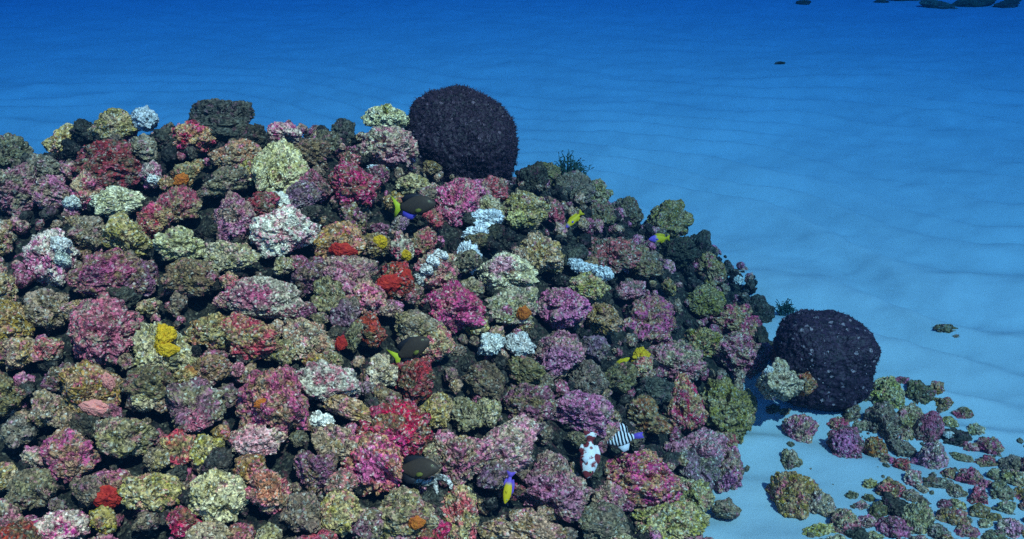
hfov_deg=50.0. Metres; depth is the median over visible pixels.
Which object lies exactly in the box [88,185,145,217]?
encrusted rock
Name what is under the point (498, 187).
encrusted rock
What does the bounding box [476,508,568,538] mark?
encrusted rock
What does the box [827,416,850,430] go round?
encrusted rock
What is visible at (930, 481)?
encrusted rock
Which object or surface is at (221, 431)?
encrusted rock
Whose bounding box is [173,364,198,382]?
encrusted rock
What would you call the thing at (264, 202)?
encrusted rock
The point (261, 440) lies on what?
encrusted rock
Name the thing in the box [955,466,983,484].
encrusted rock
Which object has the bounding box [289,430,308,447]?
encrusted rock
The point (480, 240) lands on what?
encrusted rock
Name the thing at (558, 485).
encrusted rock
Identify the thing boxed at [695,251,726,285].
encrusted rock
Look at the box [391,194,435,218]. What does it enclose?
reef fish
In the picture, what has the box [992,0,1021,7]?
reef
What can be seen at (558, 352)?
encrusted rock
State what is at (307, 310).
encrusted rock
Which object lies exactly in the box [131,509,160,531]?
encrusted rock
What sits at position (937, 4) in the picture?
reef
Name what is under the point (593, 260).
encrusted rock
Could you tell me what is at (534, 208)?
encrusted rock
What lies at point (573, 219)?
reef fish
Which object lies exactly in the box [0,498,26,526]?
encrusted rock
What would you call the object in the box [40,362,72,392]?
encrusted rock
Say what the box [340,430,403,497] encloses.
encrusted rock
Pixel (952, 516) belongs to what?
encrusted rock
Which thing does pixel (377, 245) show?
encrusted rock
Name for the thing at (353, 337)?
encrusted rock
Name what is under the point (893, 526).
encrusted rock
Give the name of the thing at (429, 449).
encrusted rock
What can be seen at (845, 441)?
encrusted rock
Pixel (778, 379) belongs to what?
encrusted rock
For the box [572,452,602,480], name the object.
encrusted rock
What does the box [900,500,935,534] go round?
encrusted rock
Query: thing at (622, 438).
barred fish
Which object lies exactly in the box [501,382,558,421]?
encrusted rock
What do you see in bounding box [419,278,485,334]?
encrusted rock
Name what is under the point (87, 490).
encrusted rock
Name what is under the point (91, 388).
encrusted rock
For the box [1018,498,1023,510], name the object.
encrusted rock
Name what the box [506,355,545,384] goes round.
encrusted rock
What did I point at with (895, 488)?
encrusted rock
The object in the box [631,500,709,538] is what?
encrusted rock
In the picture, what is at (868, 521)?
encrusted rock
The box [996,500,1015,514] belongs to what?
encrusted rock
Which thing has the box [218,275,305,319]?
encrusted rock
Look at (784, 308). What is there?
algae tuft
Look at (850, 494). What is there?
encrusted rock
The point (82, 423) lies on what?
encrusted rock
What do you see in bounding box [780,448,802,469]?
encrusted rock
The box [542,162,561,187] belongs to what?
encrusted rock
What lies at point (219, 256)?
encrusted rock
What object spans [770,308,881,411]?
boulder
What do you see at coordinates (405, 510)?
encrusted rock
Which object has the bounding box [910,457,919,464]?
encrusted rock
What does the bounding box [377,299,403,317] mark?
encrusted rock
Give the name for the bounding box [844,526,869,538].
encrusted rock
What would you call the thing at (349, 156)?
encrusted rock
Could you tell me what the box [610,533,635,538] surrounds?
encrusted rock
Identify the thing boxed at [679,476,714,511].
encrusted rock
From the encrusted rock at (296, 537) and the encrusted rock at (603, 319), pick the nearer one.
the encrusted rock at (296, 537)
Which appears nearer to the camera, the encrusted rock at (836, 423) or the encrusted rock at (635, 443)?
the encrusted rock at (635, 443)
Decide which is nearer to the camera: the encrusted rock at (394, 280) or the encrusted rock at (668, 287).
the encrusted rock at (394, 280)
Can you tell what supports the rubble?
on the sand
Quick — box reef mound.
[0,141,749,538]
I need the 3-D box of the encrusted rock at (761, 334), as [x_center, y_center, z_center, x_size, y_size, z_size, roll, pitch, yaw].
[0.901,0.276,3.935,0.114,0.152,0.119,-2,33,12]
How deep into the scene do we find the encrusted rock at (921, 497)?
3.18 m
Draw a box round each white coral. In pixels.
[61,194,81,208]
[131,105,158,131]
[271,191,290,207]
[457,240,481,274]
[461,224,488,238]
[468,208,503,228]
[733,275,743,284]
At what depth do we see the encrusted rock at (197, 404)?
2.42 m
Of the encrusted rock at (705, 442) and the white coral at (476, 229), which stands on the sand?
the encrusted rock at (705, 442)
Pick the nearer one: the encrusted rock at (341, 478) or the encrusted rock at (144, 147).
the encrusted rock at (341, 478)
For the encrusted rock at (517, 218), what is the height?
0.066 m
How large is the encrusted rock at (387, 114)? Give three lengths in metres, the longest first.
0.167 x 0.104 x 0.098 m
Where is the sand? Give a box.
[0,0,1023,538]
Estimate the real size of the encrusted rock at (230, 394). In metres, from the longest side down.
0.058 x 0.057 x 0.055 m
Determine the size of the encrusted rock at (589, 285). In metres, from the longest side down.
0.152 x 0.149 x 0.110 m
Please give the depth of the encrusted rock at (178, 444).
2.36 m
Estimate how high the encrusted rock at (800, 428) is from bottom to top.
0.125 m
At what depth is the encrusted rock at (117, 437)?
2.37 m
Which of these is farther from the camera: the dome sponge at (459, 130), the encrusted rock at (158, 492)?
the dome sponge at (459, 130)
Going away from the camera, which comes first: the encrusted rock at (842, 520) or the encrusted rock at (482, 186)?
the encrusted rock at (842, 520)
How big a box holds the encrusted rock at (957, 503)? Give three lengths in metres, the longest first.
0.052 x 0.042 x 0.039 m
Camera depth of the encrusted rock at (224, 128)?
3.20 m
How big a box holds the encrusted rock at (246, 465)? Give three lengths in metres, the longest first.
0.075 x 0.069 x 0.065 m
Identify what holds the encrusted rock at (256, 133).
on the reef mound
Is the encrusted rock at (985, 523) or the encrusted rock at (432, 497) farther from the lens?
the encrusted rock at (985, 523)
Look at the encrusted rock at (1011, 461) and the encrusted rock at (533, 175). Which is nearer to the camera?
the encrusted rock at (1011, 461)
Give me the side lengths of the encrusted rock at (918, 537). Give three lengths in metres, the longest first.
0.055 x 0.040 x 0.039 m
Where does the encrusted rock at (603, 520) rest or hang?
on the reef mound
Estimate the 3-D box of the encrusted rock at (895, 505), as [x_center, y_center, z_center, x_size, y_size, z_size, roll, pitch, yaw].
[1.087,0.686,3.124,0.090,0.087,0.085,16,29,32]
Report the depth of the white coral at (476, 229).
3.20 m
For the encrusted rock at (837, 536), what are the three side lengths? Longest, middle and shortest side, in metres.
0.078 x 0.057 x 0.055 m
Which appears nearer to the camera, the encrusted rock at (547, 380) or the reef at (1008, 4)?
the encrusted rock at (547, 380)
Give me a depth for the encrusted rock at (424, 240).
3.04 m
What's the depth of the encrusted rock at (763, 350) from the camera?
3.77 m
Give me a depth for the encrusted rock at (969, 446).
3.42 m
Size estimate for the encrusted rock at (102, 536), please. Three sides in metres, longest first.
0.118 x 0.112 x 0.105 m
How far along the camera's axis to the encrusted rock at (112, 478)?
2.31 m
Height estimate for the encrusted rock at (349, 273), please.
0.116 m
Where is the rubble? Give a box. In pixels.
[0,119,757,538]
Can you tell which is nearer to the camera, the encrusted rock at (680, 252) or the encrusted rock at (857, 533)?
the encrusted rock at (857, 533)
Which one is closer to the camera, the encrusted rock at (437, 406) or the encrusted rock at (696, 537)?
the encrusted rock at (437, 406)
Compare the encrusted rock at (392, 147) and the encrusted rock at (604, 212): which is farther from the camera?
the encrusted rock at (604, 212)
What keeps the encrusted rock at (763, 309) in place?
on the reef mound
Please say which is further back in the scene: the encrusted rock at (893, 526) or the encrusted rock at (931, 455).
the encrusted rock at (931, 455)
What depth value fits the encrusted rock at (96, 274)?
2.72 m
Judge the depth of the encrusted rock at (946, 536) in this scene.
2.98 m
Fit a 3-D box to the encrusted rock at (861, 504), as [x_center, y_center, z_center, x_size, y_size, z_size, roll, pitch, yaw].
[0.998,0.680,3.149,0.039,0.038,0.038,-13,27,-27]
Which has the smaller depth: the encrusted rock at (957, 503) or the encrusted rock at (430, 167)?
the encrusted rock at (957, 503)
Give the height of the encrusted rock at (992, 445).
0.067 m
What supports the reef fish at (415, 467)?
on the encrusted rock at (374, 462)
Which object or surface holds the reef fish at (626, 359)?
on the rubble
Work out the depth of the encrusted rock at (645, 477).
2.87 m
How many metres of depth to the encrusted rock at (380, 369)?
2.61 m
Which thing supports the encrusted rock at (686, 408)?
on the reef mound
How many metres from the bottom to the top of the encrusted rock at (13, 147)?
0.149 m
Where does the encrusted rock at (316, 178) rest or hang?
on the reef mound
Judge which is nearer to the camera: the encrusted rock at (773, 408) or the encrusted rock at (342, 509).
the encrusted rock at (342, 509)
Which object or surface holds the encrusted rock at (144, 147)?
on the reef mound
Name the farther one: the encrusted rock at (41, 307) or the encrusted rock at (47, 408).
the encrusted rock at (41, 307)
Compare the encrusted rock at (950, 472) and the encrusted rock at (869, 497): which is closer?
the encrusted rock at (869, 497)
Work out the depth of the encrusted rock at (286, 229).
2.86 m
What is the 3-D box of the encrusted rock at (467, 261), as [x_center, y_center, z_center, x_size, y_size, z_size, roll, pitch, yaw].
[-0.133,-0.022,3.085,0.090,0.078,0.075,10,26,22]
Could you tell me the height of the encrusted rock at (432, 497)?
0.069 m
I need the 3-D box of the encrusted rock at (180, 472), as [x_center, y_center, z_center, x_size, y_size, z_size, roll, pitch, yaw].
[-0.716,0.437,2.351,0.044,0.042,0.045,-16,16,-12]
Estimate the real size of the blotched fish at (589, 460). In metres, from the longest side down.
0.119 x 0.056 x 0.037 m
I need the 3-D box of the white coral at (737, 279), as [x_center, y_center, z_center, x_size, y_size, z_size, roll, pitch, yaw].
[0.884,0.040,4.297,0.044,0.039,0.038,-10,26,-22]
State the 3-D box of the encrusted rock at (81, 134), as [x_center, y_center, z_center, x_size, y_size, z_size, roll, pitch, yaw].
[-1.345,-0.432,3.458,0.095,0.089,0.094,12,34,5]
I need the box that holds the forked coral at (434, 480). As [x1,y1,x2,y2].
[413,474,453,493]
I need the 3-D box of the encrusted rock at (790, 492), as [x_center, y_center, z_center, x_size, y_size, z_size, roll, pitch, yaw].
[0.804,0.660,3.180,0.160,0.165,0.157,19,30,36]
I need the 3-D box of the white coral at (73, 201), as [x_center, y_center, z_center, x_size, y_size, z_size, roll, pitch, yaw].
[-1.211,-0.183,3.026,0.060,0.049,0.050,-11,30,8]
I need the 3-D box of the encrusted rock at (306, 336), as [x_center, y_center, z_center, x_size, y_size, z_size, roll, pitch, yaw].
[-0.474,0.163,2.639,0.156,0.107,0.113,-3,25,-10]
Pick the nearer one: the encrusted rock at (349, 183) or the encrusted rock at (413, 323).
the encrusted rock at (413, 323)
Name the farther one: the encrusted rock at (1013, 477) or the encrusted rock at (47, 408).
the encrusted rock at (1013, 477)
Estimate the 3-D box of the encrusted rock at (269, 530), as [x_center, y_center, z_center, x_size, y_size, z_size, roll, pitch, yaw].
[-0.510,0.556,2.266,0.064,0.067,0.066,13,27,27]
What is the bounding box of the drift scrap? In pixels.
[933,324,957,332]
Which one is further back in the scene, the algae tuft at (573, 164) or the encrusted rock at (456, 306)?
the algae tuft at (573, 164)
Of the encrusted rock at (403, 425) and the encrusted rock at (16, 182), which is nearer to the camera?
the encrusted rock at (403, 425)
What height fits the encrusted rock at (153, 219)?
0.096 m
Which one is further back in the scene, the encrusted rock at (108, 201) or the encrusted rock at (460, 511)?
the encrusted rock at (108, 201)
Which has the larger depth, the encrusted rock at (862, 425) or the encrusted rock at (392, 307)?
the encrusted rock at (862, 425)
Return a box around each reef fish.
[386,336,429,362]
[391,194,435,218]
[402,455,438,483]
[503,471,515,503]
[566,210,583,227]
[616,357,629,363]
[649,233,669,242]
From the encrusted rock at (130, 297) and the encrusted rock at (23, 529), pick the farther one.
the encrusted rock at (130, 297)
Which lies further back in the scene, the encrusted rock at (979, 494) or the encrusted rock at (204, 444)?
the encrusted rock at (979, 494)
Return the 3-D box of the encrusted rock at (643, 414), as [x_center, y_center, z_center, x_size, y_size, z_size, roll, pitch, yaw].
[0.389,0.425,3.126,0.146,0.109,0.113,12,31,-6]
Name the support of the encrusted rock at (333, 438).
on the reef mound
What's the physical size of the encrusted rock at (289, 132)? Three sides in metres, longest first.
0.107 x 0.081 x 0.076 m
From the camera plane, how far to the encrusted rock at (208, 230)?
2.89 m
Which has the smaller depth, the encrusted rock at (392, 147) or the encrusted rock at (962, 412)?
the encrusted rock at (392, 147)
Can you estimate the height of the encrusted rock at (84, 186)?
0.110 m
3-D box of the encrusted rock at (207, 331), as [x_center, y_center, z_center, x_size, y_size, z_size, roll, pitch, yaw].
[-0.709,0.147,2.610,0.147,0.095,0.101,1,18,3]
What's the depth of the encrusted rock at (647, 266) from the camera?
3.71 m
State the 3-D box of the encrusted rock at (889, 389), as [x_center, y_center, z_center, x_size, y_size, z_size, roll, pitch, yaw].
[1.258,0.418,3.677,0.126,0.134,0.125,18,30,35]
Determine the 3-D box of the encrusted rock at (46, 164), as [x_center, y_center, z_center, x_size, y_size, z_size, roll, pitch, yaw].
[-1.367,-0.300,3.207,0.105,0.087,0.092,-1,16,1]
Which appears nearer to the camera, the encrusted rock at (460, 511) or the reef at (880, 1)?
the encrusted rock at (460, 511)
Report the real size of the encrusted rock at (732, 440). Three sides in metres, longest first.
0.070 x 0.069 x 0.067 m
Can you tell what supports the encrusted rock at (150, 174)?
on the reef mound
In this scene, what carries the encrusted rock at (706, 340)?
on the reef mound
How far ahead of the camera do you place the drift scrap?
4.08 m
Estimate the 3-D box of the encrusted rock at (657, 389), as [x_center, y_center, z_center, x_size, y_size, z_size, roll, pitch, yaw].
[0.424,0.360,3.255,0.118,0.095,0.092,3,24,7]
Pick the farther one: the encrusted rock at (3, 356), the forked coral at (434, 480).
the encrusted rock at (3, 356)
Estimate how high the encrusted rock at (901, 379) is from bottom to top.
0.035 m
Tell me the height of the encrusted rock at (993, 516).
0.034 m
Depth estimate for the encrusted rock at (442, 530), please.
2.38 m
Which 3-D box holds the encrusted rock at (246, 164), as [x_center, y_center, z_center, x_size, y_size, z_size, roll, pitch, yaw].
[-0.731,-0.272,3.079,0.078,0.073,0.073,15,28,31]
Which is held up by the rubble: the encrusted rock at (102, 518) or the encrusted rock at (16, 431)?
the encrusted rock at (16, 431)
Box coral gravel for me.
[744,388,1023,537]
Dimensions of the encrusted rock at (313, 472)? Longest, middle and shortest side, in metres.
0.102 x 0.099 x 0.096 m
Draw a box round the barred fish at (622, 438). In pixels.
[607,423,643,451]
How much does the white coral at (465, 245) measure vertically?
0.111 m
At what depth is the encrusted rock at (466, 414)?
2.65 m
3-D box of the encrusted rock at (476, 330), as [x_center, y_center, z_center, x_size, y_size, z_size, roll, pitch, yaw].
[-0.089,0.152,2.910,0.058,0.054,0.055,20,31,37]
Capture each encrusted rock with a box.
[0,132,33,170]
[0,162,36,217]
[0,219,14,255]
[0,264,18,300]
[0,299,35,339]
[0,339,6,365]
[0,370,25,416]
[0,415,36,448]
[0,461,17,491]
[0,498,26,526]
[0,519,42,538]
[1,336,41,371]
[4,467,57,510]
[19,445,47,467]
[22,227,80,286]
[23,287,69,330]
[25,153,59,177]
[27,388,64,427]
[28,174,69,211]
[32,509,89,538]
[33,337,64,360]
[38,427,101,483]
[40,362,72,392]
[41,123,78,158]
[47,497,67,511]
[58,161,77,180]
[58,359,123,416]
[59,299,81,320]
[63,398,68,407]
[65,215,104,249]
[65,247,141,297]
[66,291,143,368]
[68,118,94,145]
[68,169,104,209]
[68,412,99,439]
[69,475,121,508]
[71,139,141,190]
[87,107,138,138]
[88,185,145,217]
[88,505,116,534]
[88,533,117,538]
[93,416,159,458]
[101,210,154,257]
[103,403,122,418]
[103,468,132,488]
[105,286,142,307]
[116,353,133,370]
[117,472,186,512]
[119,364,176,408]
[120,256,159,297]
[128,133,157,161]
[130,393,154,412]
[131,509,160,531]
[132,320,197,373]
[135,297,162,315]
[136,201,174,238]
[138,160,161,187]
[143,446,171,473]
[152,125,178,150]
[152,225,205,261]
[156,184,202,222]
[157,175,174,191]
[159,429,195,467]
[160,257,218,297]
[165,376,226,432]
[165,505,201,538]
[167,464,187,481]
[169,119,215,152]
[170,158,204,188]
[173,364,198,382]
[184,312,230,349]
[184,520,233,538]
[187,467,249,522]
[188,98,254,122]
[189,433,224,464]
[190,353,232,387]
[195,114,248,141]
[196,165,249,196]
[199,447,234,474]
[201,223,217,237]
[201,239,261,272]
[207,138,261,168]
[210,424,230,440]
[212,291,227,307]
[214,190,255,241]
[218,271,237,289]
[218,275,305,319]
[218,383,237,407]
[221,312,282,362]
[227,522,255,538]
[228,423,288,456]
[229,361,244,377]
[232,453,267,484]
[234,366,311,442]
[235,123,270,149]
[238,160,254,185]
[245,468,293,514]
[246,191,279,216]
[249,204,321,258]
[250,137,309,192]
[253,522,282,538]
[267,122,302,143]
[270,338,296,365]
[273,254,294,275]
[279,490,320,533]
[282,316,347,360]
[285,179,322,209]
[286,536,302,538]
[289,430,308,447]
[290,258,324,297]
[290,301,316,320]
[293,138,330,169]
[293,450,338,493]
[295,359,362,401]
[299,168,333,197]
[300,205,323,221]
[300,528,337,538]
[301,351,324,365]
[308,312,328,323]
[309,275,345,314]
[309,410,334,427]
[311,423,357,460]
[313,220,366,258]
[315,129,341,155]
[319,488,364,537]
[322,347,343,366]
[322,393,371,422]
[323,255,378,295]
[323,467,358,493]
[326,325,348,339]
[328,161,380,208]
[329,296,360,327]
[331,118,355,139]
[338,151,361,165]
[338,202,366,231]
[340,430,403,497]
[345,321,363,352]
[346,279,386,315]
[350,507,384,538]
[355,311,388,347]
[355,398,434,457]
[360,103,409,128]
[360,381,375,395]
[361,125,418,169]
[361,232,390,259]
[366,353,398,386]
[368,164,389,184]
[370,223,391,234]
[371,383,401,403]
[375,260,414,300]
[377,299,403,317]
[377,485,438,538]
[382,190,402,212]
[387,234,414,261]
[390,215,409,230]
[391,357,435,403]
[394,309,444,339]
[394,535,410,538]
[395,172,430,194]
[402,287,419,303]
[411,226,436,257]
[411,248,458,289]
[413,186,436,199]
[416,515,451,538]
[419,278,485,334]
[419,392,453,429]
[420,325,456,362]
[420,489,445,518]
[421,436,436,456]
[422,160,441,174]
[422,209,444,229]
[423,454,442,479]
[433,177,479,226]
[434,428,489,488]
[439,483,479,538]
[450,396,483,432]
[453,249,482,273]
[459,277,484,295]
[460,233,489,249]
[460,360,505,400]
[465,318,489,335]
[473,178,491,199]
[475,251,538,289]
[476,461,516,489]
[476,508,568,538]
[477,332,505,355]
[477,397,501,427]
[479,194,505,218]
[481,414,539,471]
[483,174,509,201]
[484,285,538,324]
[488,223,505,242]
[497,482,525,500]
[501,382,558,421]
[503,190,550,229]
[505,209,526,229]
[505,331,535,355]
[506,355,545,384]
[516,161,548,192]
[516,319,534,332]
[518,449,593,522]
[519,230,564,273]
[531,329,587,378]
[531,418,545,434]
[535,287,591,329]
[537,372,553,387]
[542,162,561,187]
[546,196,564,224]
[550,390,614,437]
[554,169,596,206]
[564,243,588,268]
[566,431,586,445]
[567,258,613,302]
[568,359,609,394]
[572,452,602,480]
[578,501,630,538]
[579,178,613,206]
[579,256,599,274]
[582,335,609,361]
[586,302,623,335]
[587,237,641,273]
[588,201,616,227]
[591,480,626,505]
[596,420,620,445]
[604,361,638,393]
[605,448,688,507]
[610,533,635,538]
[614,196,643,227]
[614,278,646,300]
[622,295,676,344]
[626,244,664,279]
[626,394,672,433]
[629,430,644,448]
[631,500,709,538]
[633,356,652,376]
[635,375,674,404]
[645,199,693,243]
[647,339,707,381]
[659,236,702,269]
[660,277,676,295]
[660,372,708,432]
[671,427,728,466]
[677,447,722,488]
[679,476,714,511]
[680,327,722,359]
[684,284,726,318]
[684,535,713,538]
[690,229,717,264]
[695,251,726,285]
[700,375,757,444]
[708,303,762,340]
[711,497,741,518]
[712,331,764,375]
[713,445,744,492]
[723,432,738,447]
[737,294,774,322]
[747,341,772,378]
[753,325,772,357]
[755,357,804,401]
[765,404,780,413]
[765,471,821,519]
[779,408,790,414]
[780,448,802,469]
[781,414,819,443]
[797,371,817,395]
[802,522,837,536]
[808,490,835,517]
[826,425,864,458]
[826,534,845,538]
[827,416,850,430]
[830,508,860,535]
[842,404,861,421]
[844,490,858,498]
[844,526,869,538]
[852,420,867,430]
[853,499,869,509]
[858,514,876,528]
[861,493,875,501]
[862,436,887,457]
[862,478,877,488]
[863,391,873,401]
[863,401,902,439]
[868,500,888,517]
[868,530,884,538]
[870,375,905,409]
[874,515,913,537]
[875,476,906,497]
[880,453,895,463]
[881,491,907,516]
[885,437,917,457]
[893,458,910,470]
[894,402,923,440]
[895,376,909,383]
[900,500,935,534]
[901,489,919,502]
[904,469,922,487]
[905,379,936,404]
[909,535,927,538]
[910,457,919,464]
[914,410,944,442]
[915,482,928,493]
[916,440,948,469]
[917,495,931,504]
[923,475,938,487]
[927,523,950,538]
[929,380,944,394]
[934,397,953,412]
[934,477,953,488]
[935,507,970,525]
[937,499,952,507]
[939,533,954,538]
[940,427,972,446]
[940,467,955,479]
[942,416,958,427]
[946,483,967,497]
[948,498,966,509]
[949,452,973,462]
[951,406,973,418]
[954,524,980,537]
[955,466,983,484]
[960,441,979,451]
[967,422,985,435]
[967,485,988,504]
[969,502,990,518]
[974,454,998,466]
[975,436,1004,454]
[978,479,991,487]
[978,519,992,527]
[980,529,1007,538]
[986,468,1001,480]
[986,512,1001,520]
[990,479,1015,500]
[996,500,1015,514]
[996,517,1023,538]
[998,454,1021,470]
[1000,468,1023,487]
[1013,486,1023,500]
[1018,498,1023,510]
[1020,457,1023,471]
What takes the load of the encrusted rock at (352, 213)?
on the reef mound
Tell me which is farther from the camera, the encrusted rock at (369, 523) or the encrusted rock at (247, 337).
the encrusted rock at (247, 337)
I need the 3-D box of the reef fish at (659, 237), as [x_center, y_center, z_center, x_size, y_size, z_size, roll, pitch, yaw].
[0.538,-0.114,4.005,0.080,0.038,0.015,-4,1,-7]
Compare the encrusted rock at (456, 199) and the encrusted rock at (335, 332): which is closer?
the encrusted rock at (335, 332)
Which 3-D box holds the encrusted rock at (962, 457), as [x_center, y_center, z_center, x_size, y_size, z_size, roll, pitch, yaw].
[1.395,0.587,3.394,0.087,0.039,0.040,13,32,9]
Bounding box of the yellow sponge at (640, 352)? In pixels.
[631,346,650,361]
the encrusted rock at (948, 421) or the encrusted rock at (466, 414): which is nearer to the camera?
the encrusted rock at (466, 414)
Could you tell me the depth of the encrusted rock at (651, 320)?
3.46 m
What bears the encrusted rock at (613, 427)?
on the reef mound
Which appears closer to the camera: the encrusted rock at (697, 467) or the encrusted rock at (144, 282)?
the encrusted rock at (144, 282)
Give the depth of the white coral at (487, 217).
3.29 m
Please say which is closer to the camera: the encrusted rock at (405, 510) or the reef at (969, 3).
the encrusted rock at (405, 510)
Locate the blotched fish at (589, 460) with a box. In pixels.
[579,430,599,477]
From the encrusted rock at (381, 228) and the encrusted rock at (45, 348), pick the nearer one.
the encrusted rock at (45, 348)
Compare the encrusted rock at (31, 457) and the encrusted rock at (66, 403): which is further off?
the encrusted rock at (66, 403)
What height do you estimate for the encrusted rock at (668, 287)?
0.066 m
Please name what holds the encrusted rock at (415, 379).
on the reef mound
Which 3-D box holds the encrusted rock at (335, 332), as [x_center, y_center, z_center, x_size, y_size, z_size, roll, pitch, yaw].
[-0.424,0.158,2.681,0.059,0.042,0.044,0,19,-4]
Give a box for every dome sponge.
[405,84,520,183]
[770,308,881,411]
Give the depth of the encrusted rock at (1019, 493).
3.19 m
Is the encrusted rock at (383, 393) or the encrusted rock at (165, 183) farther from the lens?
the encrusted rock at (165, 183)
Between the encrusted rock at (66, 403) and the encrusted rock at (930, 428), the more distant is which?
the encrusted rock at (930, 428)
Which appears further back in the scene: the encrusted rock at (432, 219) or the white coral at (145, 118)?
the white coral at (145, 118)
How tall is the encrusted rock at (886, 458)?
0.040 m
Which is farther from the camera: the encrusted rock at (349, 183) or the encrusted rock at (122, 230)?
the encrusted rock at (349, 183)
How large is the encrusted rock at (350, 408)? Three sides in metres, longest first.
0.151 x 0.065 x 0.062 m
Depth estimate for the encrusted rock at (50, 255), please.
2.81 m
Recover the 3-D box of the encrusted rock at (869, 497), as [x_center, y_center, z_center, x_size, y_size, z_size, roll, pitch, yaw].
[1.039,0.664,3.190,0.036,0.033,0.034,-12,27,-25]
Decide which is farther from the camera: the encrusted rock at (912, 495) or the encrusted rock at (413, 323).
the encrusted rock at (912, 495)
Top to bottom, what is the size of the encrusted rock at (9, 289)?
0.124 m
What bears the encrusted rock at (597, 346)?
on the reef mound
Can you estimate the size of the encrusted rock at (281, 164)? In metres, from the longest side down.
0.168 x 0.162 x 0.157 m
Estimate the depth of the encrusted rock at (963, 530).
3.03 m
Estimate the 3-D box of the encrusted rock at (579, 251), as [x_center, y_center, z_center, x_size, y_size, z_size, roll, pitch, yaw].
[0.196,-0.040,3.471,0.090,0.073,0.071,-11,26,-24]
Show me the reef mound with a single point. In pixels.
(282, 459)
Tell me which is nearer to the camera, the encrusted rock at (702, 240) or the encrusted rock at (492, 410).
the encrusted rock at (492, 410)
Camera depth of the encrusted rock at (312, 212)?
2.98 m
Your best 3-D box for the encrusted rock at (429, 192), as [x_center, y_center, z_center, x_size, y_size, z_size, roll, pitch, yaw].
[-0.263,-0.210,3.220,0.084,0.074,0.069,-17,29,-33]
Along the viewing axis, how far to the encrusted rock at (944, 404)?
3.63 m
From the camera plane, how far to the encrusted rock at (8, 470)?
2.32 m
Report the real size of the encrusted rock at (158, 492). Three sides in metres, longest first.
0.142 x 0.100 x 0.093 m
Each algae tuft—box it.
[553,149,593,174]
[774,298,797,315]
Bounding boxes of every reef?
[795,0,810,4]
[874,0,888,2]
[919,0,957,8]
[952,0,995,6]
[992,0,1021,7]
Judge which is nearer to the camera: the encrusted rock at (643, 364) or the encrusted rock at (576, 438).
the encrusted rock at (576, 438)
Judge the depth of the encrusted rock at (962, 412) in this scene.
3.60 m
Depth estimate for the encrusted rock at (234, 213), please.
2.89 m
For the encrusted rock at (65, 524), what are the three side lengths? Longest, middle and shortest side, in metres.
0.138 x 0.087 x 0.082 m
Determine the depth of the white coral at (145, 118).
3.38 m
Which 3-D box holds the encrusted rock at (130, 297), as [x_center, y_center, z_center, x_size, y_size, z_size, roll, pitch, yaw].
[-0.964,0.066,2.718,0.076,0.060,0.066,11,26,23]
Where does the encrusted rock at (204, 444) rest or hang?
on the rubble
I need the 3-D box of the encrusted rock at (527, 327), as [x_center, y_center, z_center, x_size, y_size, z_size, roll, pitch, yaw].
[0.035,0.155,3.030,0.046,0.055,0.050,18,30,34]
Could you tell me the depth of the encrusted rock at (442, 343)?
2.76 m
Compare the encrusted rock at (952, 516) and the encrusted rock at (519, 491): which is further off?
the encrusted rock at (952, 516)
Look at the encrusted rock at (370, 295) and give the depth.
2.77 m
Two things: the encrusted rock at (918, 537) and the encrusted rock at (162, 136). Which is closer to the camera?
the encrusted rock at (918, 537)
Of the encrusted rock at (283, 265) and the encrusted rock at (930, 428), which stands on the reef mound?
the encrusted rock at (283, 265)
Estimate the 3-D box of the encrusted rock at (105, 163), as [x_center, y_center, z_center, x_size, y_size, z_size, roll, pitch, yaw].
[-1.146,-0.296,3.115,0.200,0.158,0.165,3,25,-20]
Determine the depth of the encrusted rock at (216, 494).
2.28 m
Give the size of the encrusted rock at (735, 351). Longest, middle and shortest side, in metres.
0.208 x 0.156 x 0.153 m
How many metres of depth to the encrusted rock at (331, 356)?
2.60 m
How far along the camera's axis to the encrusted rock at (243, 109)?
3.36 m
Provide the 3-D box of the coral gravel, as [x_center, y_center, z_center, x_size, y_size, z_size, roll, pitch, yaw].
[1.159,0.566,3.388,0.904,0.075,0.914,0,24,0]
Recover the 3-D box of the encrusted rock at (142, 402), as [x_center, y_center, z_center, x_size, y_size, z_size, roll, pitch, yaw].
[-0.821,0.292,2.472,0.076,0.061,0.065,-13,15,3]
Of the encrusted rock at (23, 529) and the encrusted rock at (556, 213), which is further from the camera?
the encrusted rock at (556, 213)
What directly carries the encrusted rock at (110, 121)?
on the rubble
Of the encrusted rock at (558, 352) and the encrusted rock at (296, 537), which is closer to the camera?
the encrusted rock at (296, 537)
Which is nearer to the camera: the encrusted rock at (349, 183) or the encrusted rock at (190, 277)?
the encrusted rock at (190, 277)
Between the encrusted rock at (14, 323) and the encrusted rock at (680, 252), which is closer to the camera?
the encrusted rock at (14, 323)
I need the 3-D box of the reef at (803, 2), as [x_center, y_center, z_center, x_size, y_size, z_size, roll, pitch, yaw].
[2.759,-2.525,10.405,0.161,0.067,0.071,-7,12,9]
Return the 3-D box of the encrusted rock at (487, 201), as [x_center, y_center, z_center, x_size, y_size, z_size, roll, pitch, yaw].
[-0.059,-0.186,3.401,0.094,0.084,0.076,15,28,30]
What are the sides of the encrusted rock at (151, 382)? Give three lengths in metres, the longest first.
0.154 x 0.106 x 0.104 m
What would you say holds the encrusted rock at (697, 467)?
on the reef mound
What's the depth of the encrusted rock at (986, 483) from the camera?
3.24 m
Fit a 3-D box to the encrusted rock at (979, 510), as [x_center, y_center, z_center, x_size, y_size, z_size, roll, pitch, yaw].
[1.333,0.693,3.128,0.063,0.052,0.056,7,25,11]
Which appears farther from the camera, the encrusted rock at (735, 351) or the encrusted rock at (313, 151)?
the encrusted rock at (735, 351)
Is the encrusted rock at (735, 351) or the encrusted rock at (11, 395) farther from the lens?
the encrusted rock at (735, 351)
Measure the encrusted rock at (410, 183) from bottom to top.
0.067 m

